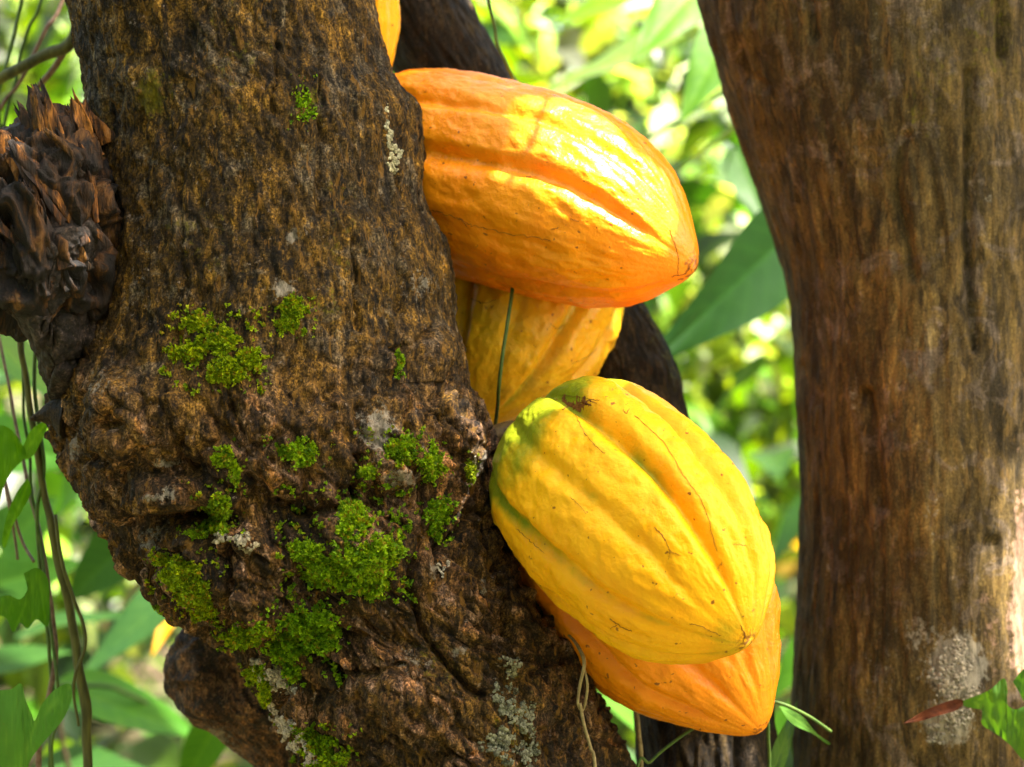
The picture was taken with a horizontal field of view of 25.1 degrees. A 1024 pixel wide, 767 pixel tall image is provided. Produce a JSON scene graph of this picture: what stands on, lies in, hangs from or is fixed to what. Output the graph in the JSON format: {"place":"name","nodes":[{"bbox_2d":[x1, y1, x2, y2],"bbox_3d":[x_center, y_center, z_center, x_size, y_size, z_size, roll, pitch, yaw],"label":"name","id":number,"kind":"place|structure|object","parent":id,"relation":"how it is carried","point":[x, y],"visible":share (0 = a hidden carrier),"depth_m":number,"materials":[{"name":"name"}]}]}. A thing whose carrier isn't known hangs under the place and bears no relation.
{"place":"outdoors","nodes":[
{"label":"outdoors","id":0,"kind":"place"},
{"bbox_2d":[12,4,745,227],"label":"sky","id":1,"kind":"structure","parent":0,"point":[725,149],"materials":[{"name":"white"}]},
{"bbox_2d":[6,391,796,766],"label":"ground","id":2,"kind":"structure","parent":0,"point":[154,671],"depth_m":6.67,"materials":[{"name":"brown soil"}]},
{"bbox_2d":[0,0,22,91],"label":"thin vine","id":3,"kind":"object","parent":2,"relation":"on","point":[13,35],"visible":0.83,"depth_m":1.74,"materials":[{"name":"green plant"}]},
{"bbox_2d":[0,0,42,127],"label":"thin vine","id":4,"kind":"object","parent":2,"relation":"on","point":[32,20],"visible":0.83,"depth_m":1.74,"materials":[{"name":"green plant"}]},
{"bbox_2d":[0,0,64,110],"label":"thin vine","id":5,"kind":"object","parent":2,"relation":"on","point":[35,49],"visible":0.85,"depth_m":1.74,"materials":[{"name":"plant"}]},
{"bbox_2d":[0,27,73,88],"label":"forked twig","id":6,"kind":"object","parent":2,"relation":"on","point":[62,50],"visible":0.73,"depth_m":1.69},
{"bbox_2d":[0,334,78,598],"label":"broad leaved plant","id":7,"kind":"object","parent":2,"relation":"on","point":[13,570],"visible":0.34,"depth_m":2.45,"materials":[{"name":"green plant"}]},
{"bbox_2d":[0,532,225,766],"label":"broad leaved plant","id":8,"kind":"object","parent":2,"relation":"on","point":[116,700],"visible":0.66,"depth_m":2.30,"materials":[{"name":"green plant"}]},
{"bbox_2d":[0,0,777,766],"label":"cacao tree","id":9,"kind":"object","parent":2,"relation":"on","point":[228,302],"visible":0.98,"depth_m":1.45,"materials":[{"name":"brown plant"}]},
{"bbox_2d":[0,337,57,766],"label":"hanging vine","id":10,"kind":"object","parent":9,"relation":"hanging from","point":[39,750],"visible":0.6,"depth_m":1.62,"materials":[{"name":"green plant"}]},
{"bbox_2d":[0,342,92,766],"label":"climbing vine","id":11,"kind":"object","parent":9,"relation":"hanging from","point":[24,735],"visible":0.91,"depth_m":1.59,"materials":[{"name":"green plant"}]},
{"bbox_2d":[375,0,400,65],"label":"cacao pod","id":12,"kind":"object","parent":9,"relation":"attached to","point":[389,18],"visible":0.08,"depth_m":1.64,"materials":[{"name":"yellow food"}]},
{"bbox_2d":[487,0,514,79],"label":"thin vine","id":13,"kind":"object","parent":9,"relation":"hanging from","point":[497,42],"visible":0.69,"depth_m":1.66,"materials":[{"name":"green plant"}]},
{"bbox_2d":[493,288,513,424],"bbox_3d":[-0.005,-0.035,1.601,0.020,0.153,0.080,0,0,0],"label":"green tendril","id":14,"kind":"object","parent":9,"relation":"attached to","point":[503,355],"visible":0.77,"depth_m":1.56},
{"bbox_2d":[454,278,623,423],"bbox_3d":[0.008,-0.049,1.684,0.150,0.174,0.163,0,0,0],"label":"cacao pod","id":15,"kind":"object","parent":9,"relation":"attached to","point":[550,345],"visible":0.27,"depth_m":1.61,"materials":[{"name":"yellow food"}]},
{"bbox_2d":[395,68,698,308],"bbox_3d":[-0.005,-0.138,1.603,0.283,0.173,0.146,0,0,28],"label":"cacao pod","id":16,"kind":"object","parent":9,"relation":"attached to","point":[537,192],"visible":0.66,"depth_m":1.54,"materials":[{"name":"orange food"}]},
{"bbox_2d":[568,635,596,766],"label":"dry tendril","id":17,"kind":"object","parent":9,"relation":"attached to","point":[579,705],"visible":1,"depth_m":1.48,"materials":[{"name":"plant"}]},
{"bbox_2d":[489,376,775,664],"bbox_3d":[0.054,0.086,1.487,0.259,0.182,0.146,0,0,44],"label":"cacao pod","id":18,"kind":"object","parent":9,"relation":"attached to","point":[627,519],"visible":1,"depth_m":1.41,"materials":[{"name":"yellow food"}]},
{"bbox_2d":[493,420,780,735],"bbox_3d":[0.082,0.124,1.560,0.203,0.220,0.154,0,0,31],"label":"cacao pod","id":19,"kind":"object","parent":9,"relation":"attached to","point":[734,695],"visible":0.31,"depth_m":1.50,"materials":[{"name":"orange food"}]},
{"bbox_2d":[0,0,799,766],"bbox_3d":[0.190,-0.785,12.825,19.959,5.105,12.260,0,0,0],"label":"foliage","id":20,"kind":"object","parent":2,"relation":"on","point":[704,164],"depth_m":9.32,"materials":[{"name":"green plant"}]},
{"bbox_2d":[634,712,642,766],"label":"dry stalk","id":21,"kind":"object","parent":2,"relation":"on","point":[638,734],"visible":0.41,"depth_m":1.58,"materials":[{"name":"plant"}]},
{"bbox_2d":[540,0,761,217],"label":"leafy sapling","id":22,"kind":"object","parent":2,"relation":"on","point":[667,22],"visible":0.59,"depth_m":2.42,"materials":[{"name":"green plant"}]},
{"bbox_2d":[636,728,694,766],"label":"wild grass","id":23,"kind":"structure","parent":2,"relation":"on","point":[656,755],"depth_m":1.53,"materials":[{"name":"green plant"}]},
{"bbox_2d":[597,636,793,763],"bbox_3d":[0.209,0.884,2.433,0.185,1.212,0.440,0,0,26],"label":"broad leaved plant","id":24,"kind":"object","parent":2,"relation":"on","point":[625,714],"visible":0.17,"depth_m":2.52,"materials":[{"name":"green plant"}]},
{"bbox_2d":[663,209,787,356],"bbox_3d":[0.264,0.563,2.228,0.343,1.509,0.040,0,0,-41],"label":"leaf","id":25,"kind":"object","parent":2,"relation":"on","point":[744,285],"visible":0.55,"depth_m":2.19,"materials":[{"name":"green plant"}]},
{"bbox_2d":[766,700,831,766],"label":"grass tuft","id":26,"kind":"object","parent":2,"relation":"on","point":[780,754],"visible":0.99,"depth_m":1.63,"materials":[{"name":"green plant"}]},
{"bbox_2d":[697,0,1023,766],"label":"cacao tree","id":27,"kind":"object","parent":2,"relation":"on","point":[881,142],"visible":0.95,"depth_m":1.63,"materials":[{"name":"brown plant"}]},
{"bbox_2d":[902,669,1023,759],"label":"leafy sprout","id":28,"kind":"object","parent":2,"relation":"on","point":[1001,718],"visible":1,"depth_m":1.58,"materials":[{"name":"green plant"}]}
]}

